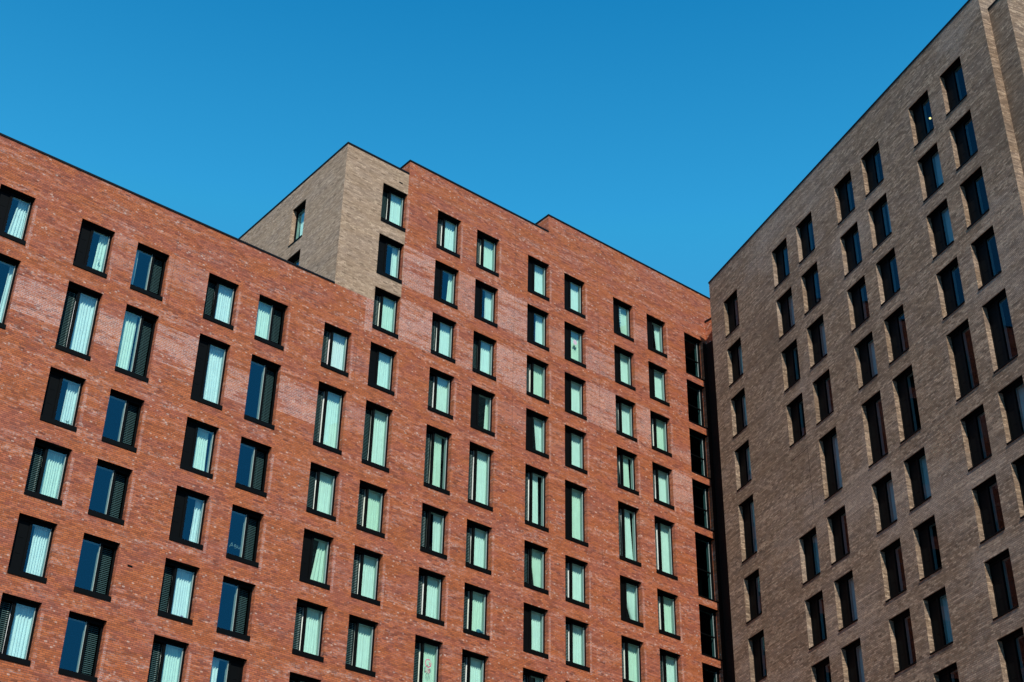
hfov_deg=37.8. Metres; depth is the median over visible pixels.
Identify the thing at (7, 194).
window
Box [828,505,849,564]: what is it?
window
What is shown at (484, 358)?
curtain
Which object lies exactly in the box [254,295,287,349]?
window
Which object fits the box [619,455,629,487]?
curtain
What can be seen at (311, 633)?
curtain
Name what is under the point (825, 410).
window
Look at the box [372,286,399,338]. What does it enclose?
window
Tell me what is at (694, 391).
window
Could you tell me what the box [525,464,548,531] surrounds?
window
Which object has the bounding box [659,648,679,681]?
window
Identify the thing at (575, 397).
curtain
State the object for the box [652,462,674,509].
window
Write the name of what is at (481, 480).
curtain
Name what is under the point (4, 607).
window
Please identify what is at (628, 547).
curtain
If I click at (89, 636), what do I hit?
window
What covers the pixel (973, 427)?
window
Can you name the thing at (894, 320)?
window
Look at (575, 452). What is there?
curtain
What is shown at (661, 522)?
window
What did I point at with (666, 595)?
window
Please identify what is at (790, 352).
window
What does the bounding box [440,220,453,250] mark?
curtain
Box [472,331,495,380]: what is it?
window
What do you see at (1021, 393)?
curtain
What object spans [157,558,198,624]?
window
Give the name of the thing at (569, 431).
window
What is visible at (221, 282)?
window
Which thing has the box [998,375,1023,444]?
window
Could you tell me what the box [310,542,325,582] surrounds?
curtain
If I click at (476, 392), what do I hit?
window
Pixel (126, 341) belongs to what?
curtain
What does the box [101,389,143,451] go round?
window
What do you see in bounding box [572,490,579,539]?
curtain
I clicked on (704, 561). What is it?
window
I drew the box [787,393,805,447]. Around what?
window
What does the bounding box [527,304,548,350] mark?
window
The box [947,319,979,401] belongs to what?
window
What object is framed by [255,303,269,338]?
curtain
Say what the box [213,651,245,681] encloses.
window
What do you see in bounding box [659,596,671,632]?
curtain
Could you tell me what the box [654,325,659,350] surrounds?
curtain
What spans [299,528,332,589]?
window
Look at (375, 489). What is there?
window
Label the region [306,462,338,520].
window
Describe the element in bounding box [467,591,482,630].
curtain
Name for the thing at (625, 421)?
curtain
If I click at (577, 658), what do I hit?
curtain
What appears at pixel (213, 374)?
curtain
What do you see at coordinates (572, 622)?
window
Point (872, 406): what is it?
window
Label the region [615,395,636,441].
window
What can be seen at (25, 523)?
window
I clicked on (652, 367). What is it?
window
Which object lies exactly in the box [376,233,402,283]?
window
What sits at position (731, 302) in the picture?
window
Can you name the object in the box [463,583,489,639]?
window
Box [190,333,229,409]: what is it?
window
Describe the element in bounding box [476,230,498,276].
window
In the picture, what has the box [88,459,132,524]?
window
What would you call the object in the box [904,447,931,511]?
window
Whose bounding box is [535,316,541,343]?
curtain
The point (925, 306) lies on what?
apartment building
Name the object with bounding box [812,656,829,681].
window
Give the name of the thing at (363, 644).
curtain
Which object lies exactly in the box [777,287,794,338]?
window
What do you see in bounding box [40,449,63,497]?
curtain
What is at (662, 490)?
curtain
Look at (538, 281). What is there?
curtain
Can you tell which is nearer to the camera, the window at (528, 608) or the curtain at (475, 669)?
the curtain at (475, 669)
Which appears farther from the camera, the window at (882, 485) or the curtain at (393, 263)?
the curtain at (393, 263)
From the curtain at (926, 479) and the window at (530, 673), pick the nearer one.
the curtain at (926, 479)
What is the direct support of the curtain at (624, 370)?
hanging from the apartment building at (114, 517)
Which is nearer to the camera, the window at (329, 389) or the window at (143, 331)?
the window at (143, 331)
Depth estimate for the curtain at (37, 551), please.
52.65 m
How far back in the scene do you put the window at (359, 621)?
59.73 m
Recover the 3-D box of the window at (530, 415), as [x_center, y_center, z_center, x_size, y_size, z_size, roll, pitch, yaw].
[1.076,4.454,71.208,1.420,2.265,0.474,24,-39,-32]
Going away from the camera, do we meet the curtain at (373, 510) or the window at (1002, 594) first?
the window at (1002, 594)
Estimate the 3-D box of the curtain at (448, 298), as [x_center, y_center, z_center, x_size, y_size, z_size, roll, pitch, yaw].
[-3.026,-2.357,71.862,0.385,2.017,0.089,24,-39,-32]
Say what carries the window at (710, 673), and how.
in the apartment building at (114, 517)
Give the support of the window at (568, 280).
in the apartment building at (114, 517)
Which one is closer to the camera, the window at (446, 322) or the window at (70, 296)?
the window at (70, 296)
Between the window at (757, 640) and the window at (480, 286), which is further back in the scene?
the window at (480, 286)
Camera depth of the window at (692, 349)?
82.04 m
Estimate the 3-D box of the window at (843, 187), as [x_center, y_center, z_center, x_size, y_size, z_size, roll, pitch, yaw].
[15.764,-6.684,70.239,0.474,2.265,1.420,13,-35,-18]
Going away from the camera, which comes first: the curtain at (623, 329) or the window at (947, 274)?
the window at (947, 274)
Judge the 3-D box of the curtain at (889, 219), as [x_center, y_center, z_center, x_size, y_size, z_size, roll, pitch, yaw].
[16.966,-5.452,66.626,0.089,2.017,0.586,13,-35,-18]
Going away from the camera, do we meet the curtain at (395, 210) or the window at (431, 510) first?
the window at (431, 510)
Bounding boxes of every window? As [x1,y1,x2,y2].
[0,184,34,244]
[0,253,20,328]
[0,593,41,665]
[7,513,56,582]
[24,438,71,504]
[40,367,85,431]
[55,281,102,360]
[58,611,106,681]
[73,219,114,277]
[73,533,118,601]
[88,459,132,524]
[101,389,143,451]
[115,304,157,382]
[130,243,168,300]
[147,634,187,681]
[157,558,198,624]
[169,486,208,549]
[180,417,218,478]
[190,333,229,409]
[203,273,238,329]
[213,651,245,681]
[216,576,255,640]
[226,504,262,566]
[235,436,271,496]
[244,354,279,429]
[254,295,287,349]
[288,200,305,246]
[288,249,300,263]
[289,672,320,681]
[292,598,327,661]
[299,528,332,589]
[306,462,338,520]
[313,381,345,454]
[321,322,351,376]
[345,614,377,676]
[351,546,381,605]
[356,480,385,537]
[361,400,392,472]
[368,342,395,395]
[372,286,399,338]
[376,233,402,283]
[381,183,406,231]
[413,634,441,681]
[416,567,444,625]
[420,503,447,559]
[423,424,450,494]
[428,367,453,419]
[430,313,455,362]
[433,260,457,308]
[436,210,460,257]
[461,649,487,681]
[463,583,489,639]
[465,519,491,574]
[468,442,492,510]
[470,385,494,436]
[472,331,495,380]
[474,279,497,327]
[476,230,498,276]
[523,603,548,658]
[523,668,546,681]
[524,540,548,594]
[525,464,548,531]
[526,355,548,403]
[526,408,548,458]
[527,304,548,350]
[528,255,549,300]
[564,273,585,318]
[564,321,585,367]
[565,372,586,419]
[565,425,587,473]
[565,480,588,546]
[565,555,588,608]
[565,616,589,671]
[613,297,633,341]
[614,345,635,390]
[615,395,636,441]
[617,447,638,494]
[618,501,641,566]
[620,575,643,626]
[621,635,642,681]
[646,314,666,357]
[648,361,669,405]
[650,410,671,456]
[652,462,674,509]
[654,515,677,579]
[657,589,680,639]
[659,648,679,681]
[684,333,704,380]
[687,380,707,428]
[689,428,710,479]
[692,479,714,531]
[695,532,718,602]
[699,604,722,660]
[702,663,721,681]
[724,289,739,337]
[728,337,742,386]
[731,388,746,437]
[735,439,751,491]
[739,494,756,562]
[744,569,761,623]
[749,630,766,681]
[772,238,789,288]
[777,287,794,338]
[782,339,800,391]
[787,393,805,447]
[797,212,814,263]
[799,527,819,584]
[802,262,820,314]
[806,590,826,649]
[807,314,826,368]
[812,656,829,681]
[813,369,833,424]
[820,426,842,500]
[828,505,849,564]
[834,171,854,224]
[835,570,857,631]
[841,222,861,276]
[842,638,861,681]
[848,276,869,331]
[854,332,877,389]
[862,142,883,196]
[862,391,887,467]
[869,193,891,249]
[872,472,897,533]
[877,248,899,305]
[881,538,906,602]
[884,304,908,364]
[890,608,916,674]
[893,364,920,443]
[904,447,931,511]
[909,91,933,147]
[914,515,941,581]
[917,143,943,202]
[923,587,952,654]
[927,198,953,259]
[934,662,957,681]
[937,257,964,319]
[940,56,966,115]
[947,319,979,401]
[950,110,977,170]
[960,166,989,228]
[961,404,991,471]
[971,225,1001,290]
[972,474,1004,543]
[982,288,1017,373]
[985,548,1018,620]
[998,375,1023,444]
[998,627,1023,681]
[1011,455,1023,518]
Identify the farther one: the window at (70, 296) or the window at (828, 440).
the window at (828, 440)
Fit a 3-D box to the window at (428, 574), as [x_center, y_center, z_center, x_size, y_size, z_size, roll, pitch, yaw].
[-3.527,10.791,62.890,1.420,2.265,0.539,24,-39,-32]
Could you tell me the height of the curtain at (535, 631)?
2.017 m
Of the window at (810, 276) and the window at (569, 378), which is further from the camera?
the window at (569, 378)
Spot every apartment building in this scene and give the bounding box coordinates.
[0,133,734,681]
[708,0,1023,681]
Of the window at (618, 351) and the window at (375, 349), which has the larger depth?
the window at (618, 351)
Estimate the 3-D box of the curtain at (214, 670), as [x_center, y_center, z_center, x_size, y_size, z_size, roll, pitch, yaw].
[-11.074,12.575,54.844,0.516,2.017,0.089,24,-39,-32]
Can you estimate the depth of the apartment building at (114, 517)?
63.56 m
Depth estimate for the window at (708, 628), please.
73.45 m
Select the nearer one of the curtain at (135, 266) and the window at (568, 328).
the curtain at (135, 266)
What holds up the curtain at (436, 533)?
hanging from the apartment building at (114, 517)
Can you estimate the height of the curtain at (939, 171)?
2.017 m
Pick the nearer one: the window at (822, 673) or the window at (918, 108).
the window at (822, 673)
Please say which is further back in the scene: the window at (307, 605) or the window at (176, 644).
the window at (307, 605)
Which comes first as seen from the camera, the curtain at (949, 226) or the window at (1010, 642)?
the window at (1010, 642)
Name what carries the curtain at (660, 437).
hanging from the apartment building at (114, 517)
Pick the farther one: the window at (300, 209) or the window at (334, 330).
the window at (300, 209)
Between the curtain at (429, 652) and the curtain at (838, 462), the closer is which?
the curtain at (429, 652)
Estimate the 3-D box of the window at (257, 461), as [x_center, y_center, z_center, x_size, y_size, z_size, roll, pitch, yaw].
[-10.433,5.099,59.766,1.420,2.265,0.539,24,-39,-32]
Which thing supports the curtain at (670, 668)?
hanging from the apartment building at (114, 517)
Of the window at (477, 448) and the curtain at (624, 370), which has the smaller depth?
the window at (477, 448)
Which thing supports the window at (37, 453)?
in the apartment building at (114, 517)
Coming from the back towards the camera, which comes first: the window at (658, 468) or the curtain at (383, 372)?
the window at (658, 468)
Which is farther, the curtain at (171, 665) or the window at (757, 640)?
the window at (757, 640)
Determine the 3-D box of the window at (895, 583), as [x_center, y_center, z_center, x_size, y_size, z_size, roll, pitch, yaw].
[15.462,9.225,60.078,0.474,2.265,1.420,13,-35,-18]
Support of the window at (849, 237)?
in the apartment building at (925, 306)
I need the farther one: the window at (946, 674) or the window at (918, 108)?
the window at (918, 108)
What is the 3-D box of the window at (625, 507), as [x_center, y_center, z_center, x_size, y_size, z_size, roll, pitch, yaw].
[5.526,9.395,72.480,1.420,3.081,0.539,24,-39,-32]
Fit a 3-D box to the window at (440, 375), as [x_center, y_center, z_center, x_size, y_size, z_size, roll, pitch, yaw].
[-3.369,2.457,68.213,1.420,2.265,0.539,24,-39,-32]
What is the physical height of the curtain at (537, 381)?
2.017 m
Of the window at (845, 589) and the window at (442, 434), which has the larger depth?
the window at (442, 434)
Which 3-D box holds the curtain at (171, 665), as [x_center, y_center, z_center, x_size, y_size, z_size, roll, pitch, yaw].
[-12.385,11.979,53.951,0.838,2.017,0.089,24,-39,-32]
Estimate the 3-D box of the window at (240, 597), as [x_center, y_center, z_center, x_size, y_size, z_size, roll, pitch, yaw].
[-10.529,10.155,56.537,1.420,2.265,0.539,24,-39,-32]
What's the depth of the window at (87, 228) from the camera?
59.25 m
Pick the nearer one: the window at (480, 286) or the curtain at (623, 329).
the window at (480, 286)
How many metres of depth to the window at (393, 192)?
71.60 m
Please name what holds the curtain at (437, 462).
hanging from the apartment building at (114, 517)
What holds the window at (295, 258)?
in the apartment building at (114, 517)
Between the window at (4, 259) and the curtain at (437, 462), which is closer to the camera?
the window at (4, 259)
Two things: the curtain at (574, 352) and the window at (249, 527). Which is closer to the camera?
the window at (249, 527)
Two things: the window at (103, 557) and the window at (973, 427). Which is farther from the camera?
the window at (973, 427)
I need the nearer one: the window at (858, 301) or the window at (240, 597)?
the window at (240, 597)
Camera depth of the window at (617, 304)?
79.38 m
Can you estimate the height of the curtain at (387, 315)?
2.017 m
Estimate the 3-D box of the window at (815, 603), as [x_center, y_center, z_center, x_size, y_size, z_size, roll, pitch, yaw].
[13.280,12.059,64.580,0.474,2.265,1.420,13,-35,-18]
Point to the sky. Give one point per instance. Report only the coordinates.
(666, 133)
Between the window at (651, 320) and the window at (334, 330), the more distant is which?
the window at (651, 320)
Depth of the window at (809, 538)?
66.55 m
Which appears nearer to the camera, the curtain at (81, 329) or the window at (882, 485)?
the curtain at (81, 329)
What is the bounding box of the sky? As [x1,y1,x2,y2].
[0,0,967,297]
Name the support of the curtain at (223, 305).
hanging from the apartment building at (114, 517)
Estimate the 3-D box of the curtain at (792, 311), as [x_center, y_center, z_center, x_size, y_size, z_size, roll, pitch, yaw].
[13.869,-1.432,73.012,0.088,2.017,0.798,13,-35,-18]
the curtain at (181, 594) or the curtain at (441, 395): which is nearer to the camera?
the curtain at (181, 594)
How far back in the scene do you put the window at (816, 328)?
70.09 m
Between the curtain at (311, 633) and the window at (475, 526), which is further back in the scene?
the window at (475, 526)
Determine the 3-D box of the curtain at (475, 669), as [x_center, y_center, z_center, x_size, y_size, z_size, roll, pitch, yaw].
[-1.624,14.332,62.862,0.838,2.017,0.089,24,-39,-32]
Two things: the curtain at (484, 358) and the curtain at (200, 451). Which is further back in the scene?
the curtain at (484, 358)
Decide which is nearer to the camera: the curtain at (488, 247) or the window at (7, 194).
the window at (7, 194)
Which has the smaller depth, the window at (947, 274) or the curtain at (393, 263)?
the window at (947, 274)
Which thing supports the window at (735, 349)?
in the apartment building at (925, 306)
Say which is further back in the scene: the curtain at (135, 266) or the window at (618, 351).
the window at (618, 351)
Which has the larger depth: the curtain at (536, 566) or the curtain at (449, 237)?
the curtain at (449, 237)
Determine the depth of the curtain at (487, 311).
73.20 m
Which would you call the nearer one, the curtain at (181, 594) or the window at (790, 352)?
the curtain at (181, 594)
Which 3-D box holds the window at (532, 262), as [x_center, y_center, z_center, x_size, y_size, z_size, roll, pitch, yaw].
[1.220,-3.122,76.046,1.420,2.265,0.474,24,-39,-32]
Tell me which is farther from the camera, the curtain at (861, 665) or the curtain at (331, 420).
the curtain at (331, 420)
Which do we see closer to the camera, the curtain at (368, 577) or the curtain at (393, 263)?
the curtain at (368, 577)
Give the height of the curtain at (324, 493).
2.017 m
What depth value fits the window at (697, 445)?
78.80 m
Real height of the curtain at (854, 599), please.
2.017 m
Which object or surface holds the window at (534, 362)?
in the apartment building at (114, 517)
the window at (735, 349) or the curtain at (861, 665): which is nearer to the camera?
the curtain at (861, 665)
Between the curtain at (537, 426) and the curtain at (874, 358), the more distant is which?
the curtain at (537, 426)
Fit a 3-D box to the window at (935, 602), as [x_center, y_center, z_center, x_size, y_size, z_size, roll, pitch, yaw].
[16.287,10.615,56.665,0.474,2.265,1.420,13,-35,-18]
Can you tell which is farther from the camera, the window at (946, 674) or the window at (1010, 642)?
the window at (946, 674)
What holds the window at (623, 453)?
in the apartment building at (114, 517)
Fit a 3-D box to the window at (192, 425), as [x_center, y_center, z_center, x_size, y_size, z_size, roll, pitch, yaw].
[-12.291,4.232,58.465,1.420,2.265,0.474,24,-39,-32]
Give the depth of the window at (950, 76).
64.09 m
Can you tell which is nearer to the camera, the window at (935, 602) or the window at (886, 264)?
the window at (935, 602)
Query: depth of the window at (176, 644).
53.99 m
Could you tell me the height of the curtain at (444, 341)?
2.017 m
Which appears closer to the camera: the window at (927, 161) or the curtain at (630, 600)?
the window at (927, 161)
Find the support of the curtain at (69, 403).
hanging from the apartment building at (114, 517)
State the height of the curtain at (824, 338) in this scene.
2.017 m
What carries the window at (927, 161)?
in the apartment building at (925, 306)
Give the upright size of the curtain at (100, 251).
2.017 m
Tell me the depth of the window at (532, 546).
67.75 m
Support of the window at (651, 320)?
in the apartment building at (114, 517)
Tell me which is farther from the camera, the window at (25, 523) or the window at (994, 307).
the window at (994, 307)
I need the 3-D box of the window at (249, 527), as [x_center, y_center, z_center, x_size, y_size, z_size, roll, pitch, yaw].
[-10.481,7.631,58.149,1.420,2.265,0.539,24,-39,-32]
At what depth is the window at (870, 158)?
68.83 m
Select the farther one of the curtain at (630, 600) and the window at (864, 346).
the curtain at (630, 600)
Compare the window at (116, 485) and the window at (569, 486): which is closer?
the window at (116, 485)
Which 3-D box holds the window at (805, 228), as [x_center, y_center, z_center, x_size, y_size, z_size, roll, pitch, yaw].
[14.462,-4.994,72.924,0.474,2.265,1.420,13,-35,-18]
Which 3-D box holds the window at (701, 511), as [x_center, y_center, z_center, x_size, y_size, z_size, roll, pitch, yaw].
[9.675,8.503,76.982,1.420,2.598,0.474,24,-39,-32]
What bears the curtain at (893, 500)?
hanging from the apartment building at (925, 306)
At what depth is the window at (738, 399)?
75.78 m
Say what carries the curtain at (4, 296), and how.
hanging from the apartment building at (114, 517)
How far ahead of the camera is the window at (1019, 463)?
54.32 m
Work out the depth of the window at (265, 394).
62.05 m
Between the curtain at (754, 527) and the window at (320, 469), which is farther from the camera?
the curtain at (754, 527)
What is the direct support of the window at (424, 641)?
in the apartment building at (114, 517)
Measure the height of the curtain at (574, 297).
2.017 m
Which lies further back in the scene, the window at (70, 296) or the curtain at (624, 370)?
the curtain at (624, 370)
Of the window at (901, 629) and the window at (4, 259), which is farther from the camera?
the window at (901, 629)
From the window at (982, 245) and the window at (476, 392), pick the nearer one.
the window at (982, 245)
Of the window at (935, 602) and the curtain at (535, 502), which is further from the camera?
the curtain at (535, 502)
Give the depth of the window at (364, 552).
61.37 m
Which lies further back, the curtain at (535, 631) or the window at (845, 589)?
the curtain at (535, 631)
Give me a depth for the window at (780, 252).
75.14 m
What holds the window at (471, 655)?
in the apartment building at (114, 517)
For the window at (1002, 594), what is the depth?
54.05 m
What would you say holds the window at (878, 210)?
in the apartment building at (925, 306)
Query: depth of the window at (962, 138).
62.47 m
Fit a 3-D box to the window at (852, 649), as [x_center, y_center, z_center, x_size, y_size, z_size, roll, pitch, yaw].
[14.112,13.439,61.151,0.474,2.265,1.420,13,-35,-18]
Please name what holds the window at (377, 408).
in the apartment building at (114, 517)
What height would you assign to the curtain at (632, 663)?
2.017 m
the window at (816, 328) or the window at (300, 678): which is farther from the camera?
the window at (816, 328)
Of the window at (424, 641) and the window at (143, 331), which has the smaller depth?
the window at (143, 331)
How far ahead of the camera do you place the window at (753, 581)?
70.43 m
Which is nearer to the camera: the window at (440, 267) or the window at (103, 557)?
the window at (103, 557)
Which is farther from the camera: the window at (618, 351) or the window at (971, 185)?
the window at (618, 351)
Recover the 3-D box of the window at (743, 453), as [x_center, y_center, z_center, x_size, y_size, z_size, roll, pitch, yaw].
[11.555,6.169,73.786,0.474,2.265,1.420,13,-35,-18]
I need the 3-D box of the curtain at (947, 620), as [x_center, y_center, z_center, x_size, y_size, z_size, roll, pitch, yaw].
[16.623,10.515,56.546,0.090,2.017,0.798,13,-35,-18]
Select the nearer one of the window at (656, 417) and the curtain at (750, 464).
the curtain at (750, 464)
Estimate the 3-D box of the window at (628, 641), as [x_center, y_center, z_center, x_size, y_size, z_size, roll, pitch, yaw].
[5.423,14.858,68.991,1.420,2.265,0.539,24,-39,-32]
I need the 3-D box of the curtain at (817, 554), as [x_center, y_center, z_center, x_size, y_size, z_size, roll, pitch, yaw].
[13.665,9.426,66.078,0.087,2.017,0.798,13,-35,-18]
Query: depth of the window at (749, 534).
72.33 m
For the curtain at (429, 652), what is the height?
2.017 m
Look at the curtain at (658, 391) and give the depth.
79.31 m
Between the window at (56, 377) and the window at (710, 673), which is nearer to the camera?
the window at (56, 377)
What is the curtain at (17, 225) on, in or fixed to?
hanging from the apartment building at (114, 517)
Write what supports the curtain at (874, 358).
hanging from the apartment building at (925, 306)
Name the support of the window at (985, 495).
in the apartment building at (925, 306)
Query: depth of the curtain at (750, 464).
73.97 m
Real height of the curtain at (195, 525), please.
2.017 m
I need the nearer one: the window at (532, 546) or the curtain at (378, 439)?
the curtain at (378, 439)
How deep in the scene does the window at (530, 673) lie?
64.87 m
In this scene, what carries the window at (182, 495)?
in the apartment building at (114, 517)
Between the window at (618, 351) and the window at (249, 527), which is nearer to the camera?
the window at (249, 527)
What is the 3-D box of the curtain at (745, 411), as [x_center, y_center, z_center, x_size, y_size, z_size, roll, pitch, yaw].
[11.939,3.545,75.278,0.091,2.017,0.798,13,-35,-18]
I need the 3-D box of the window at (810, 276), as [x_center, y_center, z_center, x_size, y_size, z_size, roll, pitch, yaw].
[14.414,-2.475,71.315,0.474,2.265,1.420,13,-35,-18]
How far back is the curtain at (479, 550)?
66.17 m
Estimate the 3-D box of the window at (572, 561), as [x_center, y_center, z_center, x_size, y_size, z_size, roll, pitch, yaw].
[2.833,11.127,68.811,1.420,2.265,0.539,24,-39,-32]
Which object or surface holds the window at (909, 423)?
in the apartment building at (925, 306)
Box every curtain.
[0,267,12,321]
[2,603,33,658]
[8,201,27,238]
[26,527,48,575]
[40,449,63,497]
[60,382,77,423]
[66,295,94,353]
[92,236,107,270]
[115,313,137,369]
[131,251,138,284]
[157,644,180,681]
[167,569,191,617]
[189,500,201,542]
[193,429,208,470]
[203,346,222,402]
[210,659,218,681]
[211,286,231,322]
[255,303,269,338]
[299,608,319,654]
[300,212,304,235]
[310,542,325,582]
[313,472,331,513]
[319,391,338,447]
[327,333,343,369]
[352,625,370,669]
[357,555,374,598]
[362,489,379,530]
[367,410,385,465]
[377,296,392,330]
[377,354,389,388]
[386,196,400,224]
[390,248,396,276]
[418,643,434,681]
[421,576,437,618]
[429,436,441,486]
[432,376,446,412]
[432,515,440,551]
[435,324,449,355]
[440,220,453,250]
[446,275,451,302]
[465,657,480,681]
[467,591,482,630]
[470,530,483,567]
[472,450,486,503]
[480,239,492,269]
[480,342,489,373]
[484,292,490,320]
[484,399,487,428]
[528,473,537,523]
[529,366,541,396]
[531,612,539,651]
[532,550,540,587]
[534,267,541,293]
[534,419,541,451]
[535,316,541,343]
[568,563,580,601]
[568,624,581,664]
[571,284,577,311]
[571,332,578,360]
[571,383,578,412]
[572,435,579,467]
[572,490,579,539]
[618,405,629,434]
[619,308,626,334]
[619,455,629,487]
[620,355,627,383]
[620,509,632,559]
[623,644,636,681]
[626,585,634,619]
[652,418,663,449]
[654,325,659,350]
[654,371,661,398]
[654,470,665,502]
[656,523,669,573]
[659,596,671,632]
[662,657,673,681]
[744,398,746,424]
[748,449,751,478]
[752,504,756,550]
[791,298,794,323]
[815,536,819,572]
[822,325,826,353]
[834,437,842,486]
[851,580,857,619]
[859,647,864,681]
[871,342,877,374]
[887,204,891,231]
[889,482,896,519]
[922,457,930,497]
[935,154,943,184]
[942,596,952,642]
[944,209,953,242]
[1018,386,1023,417]
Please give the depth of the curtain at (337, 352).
65.62 m
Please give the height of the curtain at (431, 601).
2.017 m
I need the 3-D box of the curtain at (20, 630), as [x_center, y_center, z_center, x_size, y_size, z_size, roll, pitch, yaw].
[-16.803,9.973,50.941,0.838,2.017,0.088,24,-39,-32]
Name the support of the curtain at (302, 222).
hanging from the apartment building at (114, 517)
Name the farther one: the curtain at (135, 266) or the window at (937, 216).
the window at (937, 216)
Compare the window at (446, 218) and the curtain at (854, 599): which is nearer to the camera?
the curtain at (854, 599)
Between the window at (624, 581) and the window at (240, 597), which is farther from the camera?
the window at (624, 581)
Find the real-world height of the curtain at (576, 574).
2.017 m
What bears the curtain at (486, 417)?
hanging from the apartment building at (114, 517)
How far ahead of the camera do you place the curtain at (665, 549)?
74.17 m
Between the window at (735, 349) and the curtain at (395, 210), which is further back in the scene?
the window at (735, 349)
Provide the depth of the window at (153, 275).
60.83 m
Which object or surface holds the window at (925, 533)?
in the apartment building at (925, 306)

